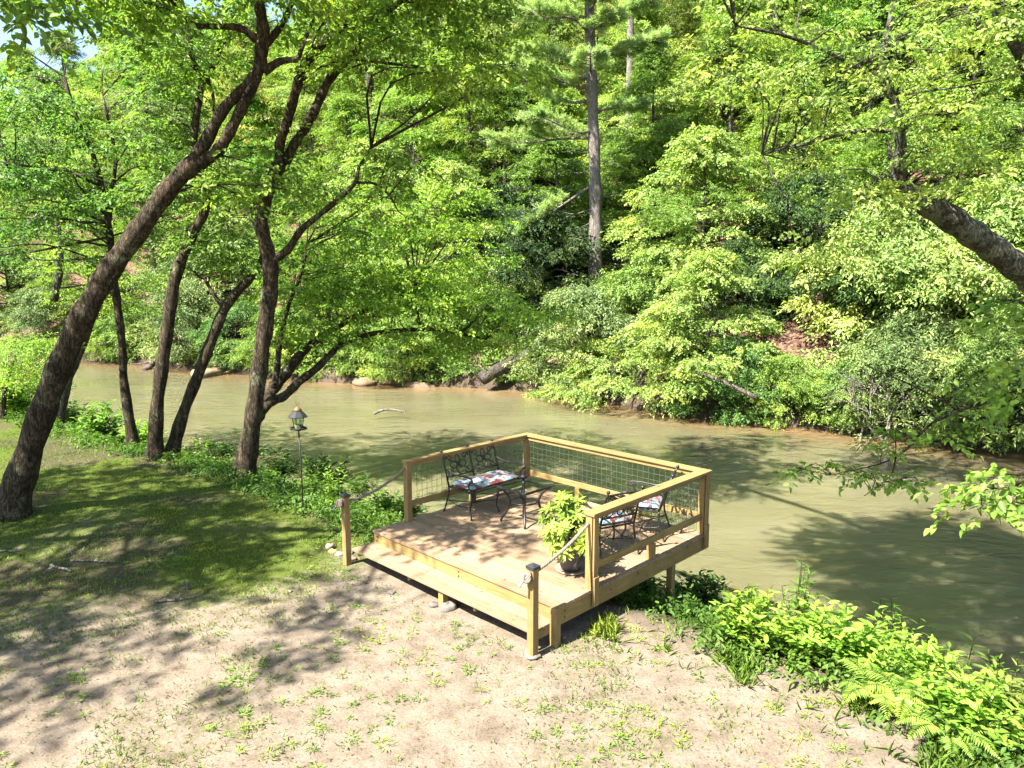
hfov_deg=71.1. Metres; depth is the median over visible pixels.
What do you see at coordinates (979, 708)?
leafy bush
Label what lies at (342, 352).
bank shrub
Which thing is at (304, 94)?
broadleaf tree
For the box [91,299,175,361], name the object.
bank shrub
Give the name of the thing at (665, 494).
metal armchair
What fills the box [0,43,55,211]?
broadleaf tree
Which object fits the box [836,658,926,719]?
fern
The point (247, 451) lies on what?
forked tree
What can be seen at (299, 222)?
broadleaf tree
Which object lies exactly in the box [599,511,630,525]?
seat cushion
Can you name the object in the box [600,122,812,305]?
broadleaf tree
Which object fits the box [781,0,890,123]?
broadleaf tree
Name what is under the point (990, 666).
willow weed
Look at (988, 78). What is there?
broadleaf tree
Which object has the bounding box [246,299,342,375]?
bank shrub
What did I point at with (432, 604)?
stone
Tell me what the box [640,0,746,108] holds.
broadleaf tree
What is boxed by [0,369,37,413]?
leafy bush
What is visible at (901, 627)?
willow weed
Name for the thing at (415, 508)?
leafy bush
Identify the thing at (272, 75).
broadleaf tree
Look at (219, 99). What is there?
broadleaf tree
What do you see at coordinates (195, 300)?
bank shrub
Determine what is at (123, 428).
leafy bush
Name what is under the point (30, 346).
sapling
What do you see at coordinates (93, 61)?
broadleaf tree
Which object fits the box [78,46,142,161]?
broadleaf tree
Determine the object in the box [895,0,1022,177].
broadleaf tree
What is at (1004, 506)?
riverside tree
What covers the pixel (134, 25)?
broadleaf tree
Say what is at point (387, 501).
leafy bush
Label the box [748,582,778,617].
willow weed
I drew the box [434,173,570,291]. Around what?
bank shrub
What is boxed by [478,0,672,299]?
white pine
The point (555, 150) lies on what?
broadleaf tree
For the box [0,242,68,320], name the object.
bank shrub
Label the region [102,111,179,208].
broadleaf tree
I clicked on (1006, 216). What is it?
bank shrub
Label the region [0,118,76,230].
broadleaf tree
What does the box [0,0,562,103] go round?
sky
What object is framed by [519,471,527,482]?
urn
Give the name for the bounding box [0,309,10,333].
bank shrub
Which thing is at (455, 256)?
bank shrub
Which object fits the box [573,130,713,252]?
broadleaf tree
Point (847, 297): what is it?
bank shrub
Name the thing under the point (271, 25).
broadleaf tree
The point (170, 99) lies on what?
broadleaf tree
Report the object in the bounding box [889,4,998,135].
broadleaf tree
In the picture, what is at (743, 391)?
fallen branch
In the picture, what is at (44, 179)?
slim tree
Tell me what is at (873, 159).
broadleaf tree
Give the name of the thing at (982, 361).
bank shrub
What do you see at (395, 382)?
flat rock
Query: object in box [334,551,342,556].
stone
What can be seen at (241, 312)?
bank shrub
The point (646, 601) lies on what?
ground cover
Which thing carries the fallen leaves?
on the ground at (480, 729)
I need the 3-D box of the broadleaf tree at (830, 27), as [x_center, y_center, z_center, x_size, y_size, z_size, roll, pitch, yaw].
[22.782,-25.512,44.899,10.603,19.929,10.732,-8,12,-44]
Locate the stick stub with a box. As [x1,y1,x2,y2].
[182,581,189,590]
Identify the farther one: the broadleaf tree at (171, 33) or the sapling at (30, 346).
the broadleaf tree at (171, 33)
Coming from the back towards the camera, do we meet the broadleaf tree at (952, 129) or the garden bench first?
the broadleaf tree at (952, 129)
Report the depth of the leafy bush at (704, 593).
11.55 m
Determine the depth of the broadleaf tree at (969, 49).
37.44 m
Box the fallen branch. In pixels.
[690,365,757,399]
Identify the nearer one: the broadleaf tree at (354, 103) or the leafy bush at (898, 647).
the leafy bush at (898, 647)
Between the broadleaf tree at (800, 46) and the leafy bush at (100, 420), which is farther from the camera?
the broadleaf tree at (800, 46)
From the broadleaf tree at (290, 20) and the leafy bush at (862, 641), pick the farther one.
the broadleaf tree at (290, 20)
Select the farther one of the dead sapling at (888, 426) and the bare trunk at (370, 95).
the bare trunk at (370, 95)
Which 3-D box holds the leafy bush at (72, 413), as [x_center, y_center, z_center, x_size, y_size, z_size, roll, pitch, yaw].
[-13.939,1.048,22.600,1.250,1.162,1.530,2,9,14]
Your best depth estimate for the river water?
20.22 m
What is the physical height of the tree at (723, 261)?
6.474 m
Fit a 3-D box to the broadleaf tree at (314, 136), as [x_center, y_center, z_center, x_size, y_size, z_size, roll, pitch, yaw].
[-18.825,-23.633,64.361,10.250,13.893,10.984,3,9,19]
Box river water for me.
[0,354,1023,691]
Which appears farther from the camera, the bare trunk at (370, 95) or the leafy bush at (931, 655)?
the bare trunk at (370, 95)
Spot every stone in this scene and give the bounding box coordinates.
[325,543,334,549]
[328,548,337,553]
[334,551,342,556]
[428,601,438,607]
[439,600,456,612]
[524,649,541,659]
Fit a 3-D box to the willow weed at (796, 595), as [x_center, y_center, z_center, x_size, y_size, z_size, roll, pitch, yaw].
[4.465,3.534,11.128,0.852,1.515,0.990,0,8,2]
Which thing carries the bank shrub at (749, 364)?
on the ground at (480, 729)
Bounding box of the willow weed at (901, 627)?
[871,598,935,651]
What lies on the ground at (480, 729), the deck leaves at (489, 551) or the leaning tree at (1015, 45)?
the leaning tree at (1015, 45)
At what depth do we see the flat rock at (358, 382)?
36.76 m
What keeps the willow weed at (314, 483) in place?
on the ground at (480, 729)
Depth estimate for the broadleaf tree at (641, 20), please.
49.70 m
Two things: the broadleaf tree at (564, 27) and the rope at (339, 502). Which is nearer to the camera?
the rope at (339, 502)
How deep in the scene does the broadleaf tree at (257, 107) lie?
58.66 m
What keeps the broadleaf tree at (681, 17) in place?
on the ground at (480, 729)
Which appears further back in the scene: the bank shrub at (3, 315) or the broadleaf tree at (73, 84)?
the broadleaf tree at (73, 84)
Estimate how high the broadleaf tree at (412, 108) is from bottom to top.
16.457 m
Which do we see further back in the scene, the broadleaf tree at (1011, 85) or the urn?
the broadleaf tree at (1011, 85)
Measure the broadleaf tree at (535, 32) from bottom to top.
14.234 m
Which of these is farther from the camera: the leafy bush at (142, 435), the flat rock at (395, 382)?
the flat rock at (395, 382)
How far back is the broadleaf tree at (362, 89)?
71.68 m
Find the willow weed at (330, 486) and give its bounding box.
[316,463,347,503]
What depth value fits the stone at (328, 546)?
11.05 m
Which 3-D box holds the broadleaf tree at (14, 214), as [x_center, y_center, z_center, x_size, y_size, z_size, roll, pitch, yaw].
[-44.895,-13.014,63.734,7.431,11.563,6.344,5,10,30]
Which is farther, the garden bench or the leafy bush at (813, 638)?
the garden bench
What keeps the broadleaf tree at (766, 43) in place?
on the ground at (480, 729)
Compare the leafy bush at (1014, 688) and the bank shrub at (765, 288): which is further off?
the bank shrub at (765, 288)
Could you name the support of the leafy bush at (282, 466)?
on the ground at (480, 729)
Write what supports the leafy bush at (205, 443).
on the ground at (480, 729)
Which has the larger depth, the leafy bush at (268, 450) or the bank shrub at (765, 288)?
the bank shrub at (765, 288)
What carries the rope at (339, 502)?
attached to the wooden deck at (481, 572)
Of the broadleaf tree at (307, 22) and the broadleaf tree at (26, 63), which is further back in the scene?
the broadleaf tree at (26, 63)
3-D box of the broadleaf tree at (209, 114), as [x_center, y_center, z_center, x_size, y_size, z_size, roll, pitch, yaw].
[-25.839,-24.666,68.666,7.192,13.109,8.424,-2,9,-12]
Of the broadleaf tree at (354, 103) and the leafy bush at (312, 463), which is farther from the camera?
the broadleaf tree at (354, 103)
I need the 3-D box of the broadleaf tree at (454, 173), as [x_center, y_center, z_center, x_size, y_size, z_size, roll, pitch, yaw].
[-2.986,-8.323,40.483,9.949,8.685,9.616,2,9,12]
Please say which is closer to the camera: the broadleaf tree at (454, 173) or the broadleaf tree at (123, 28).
the broadleaf tree at (454, 173)
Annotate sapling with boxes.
[0,332,93,419]
[824,374,916,438]
[835,355,935,444]
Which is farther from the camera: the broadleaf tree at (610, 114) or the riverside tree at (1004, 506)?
the broadleaf tree at (610, 114)
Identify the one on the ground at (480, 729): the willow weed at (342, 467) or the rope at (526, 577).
the willow weed at (342, 467)
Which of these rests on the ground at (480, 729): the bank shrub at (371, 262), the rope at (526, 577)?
the bank shrub at (371, 262)
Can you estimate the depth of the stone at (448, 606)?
9.04 m
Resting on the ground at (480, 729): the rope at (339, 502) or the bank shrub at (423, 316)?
the bank shrub at (423, 316)
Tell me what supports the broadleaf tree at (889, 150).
on the ground at (480, 729)
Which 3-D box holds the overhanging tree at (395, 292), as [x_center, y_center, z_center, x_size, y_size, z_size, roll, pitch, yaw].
[-2.966,-1.687,19.693,9.906,7.890,5.970,0,8,0]
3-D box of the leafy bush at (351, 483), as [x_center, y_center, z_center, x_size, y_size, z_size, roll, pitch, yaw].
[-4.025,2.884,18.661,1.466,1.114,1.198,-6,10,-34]
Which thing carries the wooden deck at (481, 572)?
on the ground at (480, 729)
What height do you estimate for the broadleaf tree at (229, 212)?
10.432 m
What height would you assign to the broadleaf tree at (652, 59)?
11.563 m
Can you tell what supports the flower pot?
on the pot saucer
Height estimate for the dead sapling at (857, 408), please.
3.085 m
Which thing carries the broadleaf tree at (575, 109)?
on the ground at (480, 729)
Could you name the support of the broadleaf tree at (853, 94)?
on the ground at (480, 729)
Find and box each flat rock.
[191,366,226,377]
[352,377,375,385]
[375,371,412,384]
[404,382,435,387]
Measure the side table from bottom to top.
0.556 m
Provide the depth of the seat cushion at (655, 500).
10.25 m
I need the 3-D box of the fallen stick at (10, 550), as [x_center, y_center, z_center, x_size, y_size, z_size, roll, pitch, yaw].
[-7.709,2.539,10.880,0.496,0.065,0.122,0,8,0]
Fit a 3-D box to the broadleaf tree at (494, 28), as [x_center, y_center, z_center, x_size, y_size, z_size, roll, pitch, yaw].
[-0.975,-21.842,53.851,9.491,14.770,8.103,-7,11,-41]
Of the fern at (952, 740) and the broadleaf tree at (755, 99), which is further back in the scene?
the broadleaf tree at (755, 99)
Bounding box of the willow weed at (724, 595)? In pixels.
[703,577,730,600]
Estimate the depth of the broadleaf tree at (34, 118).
87.77 m
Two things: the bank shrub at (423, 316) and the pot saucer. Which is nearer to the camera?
the pot saucer
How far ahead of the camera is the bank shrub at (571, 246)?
36.81 m
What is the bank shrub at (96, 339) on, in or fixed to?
on the ground at (480, 729)
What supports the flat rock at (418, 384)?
on the ground at (480, 729)
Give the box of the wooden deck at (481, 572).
[339,433,711,655]
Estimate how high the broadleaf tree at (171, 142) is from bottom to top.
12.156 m
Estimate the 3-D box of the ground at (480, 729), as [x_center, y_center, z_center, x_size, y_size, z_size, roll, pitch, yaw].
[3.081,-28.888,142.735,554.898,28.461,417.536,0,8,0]
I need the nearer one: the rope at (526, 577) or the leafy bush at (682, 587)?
the rope at (526, 577)
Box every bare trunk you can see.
[350,0,385,191]
[462,0,509,185]
[624,0,633,177]
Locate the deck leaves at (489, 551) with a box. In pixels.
[371,492,683,619]
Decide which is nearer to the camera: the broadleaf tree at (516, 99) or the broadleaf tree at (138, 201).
the broadleaf tree at (516, 99)
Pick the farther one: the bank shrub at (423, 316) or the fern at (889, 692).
the bank shrub at (423, 316)
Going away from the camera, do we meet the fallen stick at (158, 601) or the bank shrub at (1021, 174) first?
the fallen stick at (158, 601)
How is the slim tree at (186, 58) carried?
on the ground at (480, 729)
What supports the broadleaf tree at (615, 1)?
on the ground at (480, 729)
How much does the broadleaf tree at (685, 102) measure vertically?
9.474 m
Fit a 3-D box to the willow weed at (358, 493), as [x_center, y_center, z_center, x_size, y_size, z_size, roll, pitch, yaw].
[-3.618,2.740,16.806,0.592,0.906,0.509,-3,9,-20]
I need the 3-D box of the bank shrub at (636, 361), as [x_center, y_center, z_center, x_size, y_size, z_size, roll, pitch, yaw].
[6.187,-1.189,29.978,8.011,5.095,7.471,-6,10,-35]
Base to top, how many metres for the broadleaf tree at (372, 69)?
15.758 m
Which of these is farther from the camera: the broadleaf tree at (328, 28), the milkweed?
the broadleaf tree at (328, 28)
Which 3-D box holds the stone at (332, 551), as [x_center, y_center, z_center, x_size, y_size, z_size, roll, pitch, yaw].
[-2.730,2.563,10.943,0.163,0.094,0.115,6,10,37]
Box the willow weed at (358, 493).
[348,482,368,505]
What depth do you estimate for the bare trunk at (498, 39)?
53.76 m
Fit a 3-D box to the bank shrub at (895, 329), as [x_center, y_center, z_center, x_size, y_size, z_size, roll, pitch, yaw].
[14.126,-0.473,24.628,6.417,4.958,6.146,-4,9,-24]
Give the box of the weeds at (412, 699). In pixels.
[0,537,970,767]
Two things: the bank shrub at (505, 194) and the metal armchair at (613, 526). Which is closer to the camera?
the metal armchair at (613, 526)
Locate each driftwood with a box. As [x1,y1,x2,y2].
[131,360,155,370]
[222,369,236,374]
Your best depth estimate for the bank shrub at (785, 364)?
26.21 m
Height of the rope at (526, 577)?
0.430 m
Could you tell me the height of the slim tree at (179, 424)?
7.499 m
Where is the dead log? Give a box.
[478,343,546,384]
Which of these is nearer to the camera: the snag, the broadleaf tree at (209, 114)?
the snag
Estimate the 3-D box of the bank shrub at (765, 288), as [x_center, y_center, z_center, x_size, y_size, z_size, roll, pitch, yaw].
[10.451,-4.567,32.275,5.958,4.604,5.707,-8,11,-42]
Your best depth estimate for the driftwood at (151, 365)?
43.60 m
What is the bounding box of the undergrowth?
[0,79,1023,442]
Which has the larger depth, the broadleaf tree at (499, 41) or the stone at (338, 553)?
the broadleaf tree at (499, 41)
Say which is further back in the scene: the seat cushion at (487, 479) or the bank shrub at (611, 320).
the bank shrub at (611, 320)
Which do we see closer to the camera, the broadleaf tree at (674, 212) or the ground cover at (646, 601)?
the ground cover at (646, 601)
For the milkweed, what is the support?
on the ground at (480, 729)
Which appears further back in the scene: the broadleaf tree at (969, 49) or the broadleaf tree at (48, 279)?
the broadleaf tree at (48, 279)
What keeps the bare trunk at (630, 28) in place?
on the ground at (480, 729)
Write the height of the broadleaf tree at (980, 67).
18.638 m
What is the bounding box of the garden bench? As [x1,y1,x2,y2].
[440,439,525,520]
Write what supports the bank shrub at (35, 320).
on the ground at (480, 729)
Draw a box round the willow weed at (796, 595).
[774,558,839,623]
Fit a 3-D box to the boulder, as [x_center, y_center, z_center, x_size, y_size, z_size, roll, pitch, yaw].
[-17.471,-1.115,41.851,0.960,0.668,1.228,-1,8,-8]
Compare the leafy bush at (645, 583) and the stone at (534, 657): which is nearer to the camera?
the stone at (534, 657)
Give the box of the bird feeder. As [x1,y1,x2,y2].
[288,402,307,515]
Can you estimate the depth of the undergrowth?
37.08 m
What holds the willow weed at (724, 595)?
on the ground at (480, 729)
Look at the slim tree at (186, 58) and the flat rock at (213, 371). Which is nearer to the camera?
the slim tree at (186, 58)
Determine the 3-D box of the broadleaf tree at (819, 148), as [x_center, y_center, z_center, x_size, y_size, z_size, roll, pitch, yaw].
[14.298,-11.420,35.915,7.269,9.853,7.789,3,9,21]
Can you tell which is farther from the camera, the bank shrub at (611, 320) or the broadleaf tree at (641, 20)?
the broadleaf tree at (641, 20)
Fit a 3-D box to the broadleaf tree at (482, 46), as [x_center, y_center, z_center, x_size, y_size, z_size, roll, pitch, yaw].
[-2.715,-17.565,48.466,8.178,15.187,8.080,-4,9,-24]
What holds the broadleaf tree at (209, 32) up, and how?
on the ground at (480, 729)
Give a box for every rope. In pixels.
[332,467,404,510]
[518,522,589,586]
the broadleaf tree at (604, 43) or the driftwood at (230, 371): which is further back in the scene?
the broadleaf tree at (604, 43)
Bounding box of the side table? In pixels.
[497,479,551,528]
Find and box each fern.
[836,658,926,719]
[856,669,948,721]
[894,707,1001,759]
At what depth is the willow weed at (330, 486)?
13.96 m
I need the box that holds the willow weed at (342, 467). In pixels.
[320,454,354,480]
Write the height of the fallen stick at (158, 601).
0.088 m
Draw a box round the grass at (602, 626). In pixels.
[0,426,1021,767]
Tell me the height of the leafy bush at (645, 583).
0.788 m
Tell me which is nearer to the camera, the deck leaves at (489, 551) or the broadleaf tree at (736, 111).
the deck leaves at (489, 551)
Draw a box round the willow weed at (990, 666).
[972,649,1023,696]
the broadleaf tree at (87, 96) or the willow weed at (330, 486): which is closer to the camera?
the willow weed at (330, 486)
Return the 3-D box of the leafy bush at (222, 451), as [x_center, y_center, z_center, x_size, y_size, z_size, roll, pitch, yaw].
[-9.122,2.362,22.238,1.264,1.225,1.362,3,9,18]
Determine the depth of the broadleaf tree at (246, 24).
67.74 m
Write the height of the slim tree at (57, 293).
6.496 m
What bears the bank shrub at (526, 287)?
on the ground at (480, 729)
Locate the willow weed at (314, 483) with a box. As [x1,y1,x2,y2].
[304,465,328,499]
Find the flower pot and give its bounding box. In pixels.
[557,537,584,571]
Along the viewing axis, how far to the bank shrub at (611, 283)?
34.19 m
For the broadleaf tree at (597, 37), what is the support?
on the ground at (480, 729)
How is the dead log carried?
on the ground at (480, 729)
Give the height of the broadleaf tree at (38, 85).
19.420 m
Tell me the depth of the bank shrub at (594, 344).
31.41 m
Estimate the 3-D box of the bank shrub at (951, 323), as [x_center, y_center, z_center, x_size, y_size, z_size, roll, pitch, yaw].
[14.577,-0.555,25.057,5.847,3.987,6.270,7,11,41]
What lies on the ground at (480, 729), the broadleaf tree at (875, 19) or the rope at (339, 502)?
the broadleaf tree at (875, 19)
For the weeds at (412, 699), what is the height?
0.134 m
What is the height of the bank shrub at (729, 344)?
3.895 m
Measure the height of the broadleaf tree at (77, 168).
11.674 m
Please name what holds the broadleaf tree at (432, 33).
on the ground at (480, 729)
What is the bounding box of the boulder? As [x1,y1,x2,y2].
[207,359,222,367]
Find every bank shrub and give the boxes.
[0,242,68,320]
[0,281,72,351]
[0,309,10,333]
[44,306,147,363]
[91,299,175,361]
[125,277,233,364]
[128,220,261,327]
[180,297,277,369]
[220,311,311,373]
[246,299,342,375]
[317,246,437,333]
[318,315,407,378]
[350,314,443,384]
[394,278,500,350]
[405,245,525,333]
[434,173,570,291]
[465,240,556,331]
[474,198,628,321]
[501,275,653,399]
[522,334,650,406]
[542,294,732,418]
[588,232,718,325]
[661,333,790,426]
[688,231,802,324]
[716,351,797,419]
[731,158,879,303]
[744,349,846,431]
[773,180,1023,377]
[785,209,970,353]
[791,343,917,430]
[819,311,1016,425]
[831,301,1021,438]
[850,178,1023,377]
[863,142,1023,306]
[889,313,1023,455]
[909,298,1023,447]
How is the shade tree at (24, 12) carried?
on the ground at (480, 729)
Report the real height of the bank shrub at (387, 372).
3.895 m
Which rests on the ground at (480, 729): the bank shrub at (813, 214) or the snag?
the bank shrub at (813, 214)
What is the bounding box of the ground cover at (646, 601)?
[2,407,1023,767]
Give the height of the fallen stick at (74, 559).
0.295 m
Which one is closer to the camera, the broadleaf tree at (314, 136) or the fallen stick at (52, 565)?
the fallen stick at (52, 565)
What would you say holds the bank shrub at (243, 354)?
on the ground at (480, 729)
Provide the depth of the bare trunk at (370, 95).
57.29 m
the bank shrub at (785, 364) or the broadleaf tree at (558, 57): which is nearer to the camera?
the bank shrub at (785, 364)
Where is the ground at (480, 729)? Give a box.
[0,51,1023,767]
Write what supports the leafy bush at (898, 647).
on the ground at (480, 729)
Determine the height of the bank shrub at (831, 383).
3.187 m
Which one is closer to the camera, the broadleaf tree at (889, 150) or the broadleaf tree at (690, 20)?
the broadleaf tree at (889, 150)
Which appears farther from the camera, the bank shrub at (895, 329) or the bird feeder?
the bank shrub at (895, 329)
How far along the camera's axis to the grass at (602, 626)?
8.48 m
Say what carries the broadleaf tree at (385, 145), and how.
on the ground at (480, 729)
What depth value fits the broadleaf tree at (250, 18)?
79.61 m
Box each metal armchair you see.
[579,485,644,557]
[620,465,679,541]
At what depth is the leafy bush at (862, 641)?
7.65 m
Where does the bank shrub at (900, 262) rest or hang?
on the ground at (480, 729)
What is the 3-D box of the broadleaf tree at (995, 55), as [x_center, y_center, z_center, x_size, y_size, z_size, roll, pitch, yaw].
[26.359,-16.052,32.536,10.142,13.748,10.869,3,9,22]
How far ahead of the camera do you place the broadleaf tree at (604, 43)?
59.46 m
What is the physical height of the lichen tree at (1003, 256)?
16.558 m
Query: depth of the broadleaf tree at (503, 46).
61.28 m
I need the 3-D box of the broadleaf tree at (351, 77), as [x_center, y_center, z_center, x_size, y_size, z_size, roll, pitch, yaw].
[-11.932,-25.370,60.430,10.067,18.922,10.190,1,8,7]
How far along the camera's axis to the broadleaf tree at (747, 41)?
49.55 m
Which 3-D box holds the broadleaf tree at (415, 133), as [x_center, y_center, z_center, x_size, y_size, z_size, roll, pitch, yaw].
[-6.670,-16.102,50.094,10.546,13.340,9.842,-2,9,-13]
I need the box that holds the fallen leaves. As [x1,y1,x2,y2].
[0,454,914,767]
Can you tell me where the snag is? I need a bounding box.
[374,408,405,414]
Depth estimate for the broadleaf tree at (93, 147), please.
83.97 m
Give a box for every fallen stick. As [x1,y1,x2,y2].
[0,549,21,551]
[42,563,71,571]
[66,545,116,568]
[154,591,196,602]
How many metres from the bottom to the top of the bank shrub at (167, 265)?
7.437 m
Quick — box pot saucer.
[555,563,584,575]
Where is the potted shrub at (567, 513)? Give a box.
[535,490,602,562]
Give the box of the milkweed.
[953,626,987,698]
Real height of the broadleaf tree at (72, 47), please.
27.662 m
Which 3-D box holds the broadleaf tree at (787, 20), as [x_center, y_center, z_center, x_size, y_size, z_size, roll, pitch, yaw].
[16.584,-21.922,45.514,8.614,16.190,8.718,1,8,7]
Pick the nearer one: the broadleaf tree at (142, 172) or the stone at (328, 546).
the stone at (328, 546)
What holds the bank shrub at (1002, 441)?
on the ground at (480, 729)
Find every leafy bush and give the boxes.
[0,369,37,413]
[66,398,91,424]
[69,399,123,441]
[117,425,144,435]
[123,419,168,442]
[182,435,229,451]
[196,441,235,457]
[257,449,306,477]
[259,443,285,455]
[299,453,350,486]
[332,472,381,493]
[360,487,403,516]
[386,496,426,514]
[623,576,663,603]
[649,574,708,606]
[662,569,730,608]
[709,585,796,652]
[769,594,857,666]
[796,600,901,682]
[856,616,918,662]
[875,622,984,689]
[906,651,1023,749]
[977,659,1023,754]
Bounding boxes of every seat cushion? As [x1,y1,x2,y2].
[452,470,518,490]
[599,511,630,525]
[630,496,661,508]
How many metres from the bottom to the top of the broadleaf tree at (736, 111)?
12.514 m
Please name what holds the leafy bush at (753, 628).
on the ground at (480, 729)
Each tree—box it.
[0,0,135,79]
[0,0,386,522]
[0,42,240,449]
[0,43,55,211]
[0,64,107,242]
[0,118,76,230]
[0,174,54,293]
[1,92,106,191]
[2,213,191,426]
[16,26,88,102]
[22,197,132,303]
[31,87,146,241]
[38,136,121,207]
[42,108,110,188]
[66,69,110,135]
[72,29,131,118]
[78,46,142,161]
[90,0,313,461]
[90,31,207,233]
[94,14,131,54]
[99,3,210,174]
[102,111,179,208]
[104,151,190,301]
[108,4,193,81]
[120,77,218,201]
[140,92,231,203]
[142,155,344,459]
[147,29,268,154]
[170,155,287,292]
[192,23,277,182]
[201,29,300,219]
[202,61,271,176]
[202,93,306,221]
[210,0,287,85]
[228,0,577,482]
[232,178,590,437]
[240,179,345,313]
[241,46,357,187]
[243,39,325,181]
[253,19,279,55]
[261,45,352,201]
[269,13,344,97]
[283,87,403,232]
[284,6,336,98]
[295,136,462,277]
[309,0,354,142]
[317,0,422,127]
[324,2,394,102]
[326,26,379,135]
[340,8,427,141]
[344,58,493,217]
[348,86,400,124]
[364,0,461,186]
[369,157,534,303]
[375,5,474,151]
[409,5,523,213]
[423,4,462,133]
[446,0,535,183]
[452,84,563,209]
[459,2,531,129]
[466,18,548,127]
[488,83,621,200]
[494,135,628,248]
[498,0,607,155]
[526,21,585,129]
[527,0,598,122]
[557,0,633,132]
[560,0,621,103]
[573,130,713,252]
[578,61,741,190]
[588,44,706,218]
[595,2,684,111]
[597,0,688,146]
[598,0,691,176]
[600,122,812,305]
[609,0,725,62]
[617,243,799,402]
[636,180,752,323]
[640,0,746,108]
[643,6,760,142]
[668,0,798,203]
[669,0,1023,292]
[689,21,757,123]
[700,0,815,137]
[707,0,840,154]
[724,51,874,237]
[733,25,871,186]
[734,0,857,124]
[766,294,1023,538]
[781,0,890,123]
[792,0,900,113]
[792,0,973,180]
[795,60,1018,251]
[813,0,982,142]
[821,105,947,200]
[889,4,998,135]
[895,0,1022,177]
[902,18,987,124]
[932,2,1021,142]
[933,31,1023,211]
[959,0,1023,80]
[959,5,1023,116]
[964,0,1023,140]
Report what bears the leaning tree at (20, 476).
on the ground at (480, 729)
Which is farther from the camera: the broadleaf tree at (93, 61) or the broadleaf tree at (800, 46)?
the broadleaf tree at (93, 61)
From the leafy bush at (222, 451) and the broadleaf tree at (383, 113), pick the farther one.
the broadleaf tree at (383, 113)
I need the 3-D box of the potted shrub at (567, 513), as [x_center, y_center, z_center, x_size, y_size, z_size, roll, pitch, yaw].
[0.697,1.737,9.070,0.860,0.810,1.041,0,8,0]
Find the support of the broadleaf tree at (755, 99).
on the ground at (480, 729)
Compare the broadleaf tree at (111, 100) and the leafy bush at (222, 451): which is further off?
the broadleaf tree at (111, 100)
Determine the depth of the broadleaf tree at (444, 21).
65.96 m
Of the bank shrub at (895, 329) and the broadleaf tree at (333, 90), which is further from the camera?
the broadleaf tree at (333, 90)

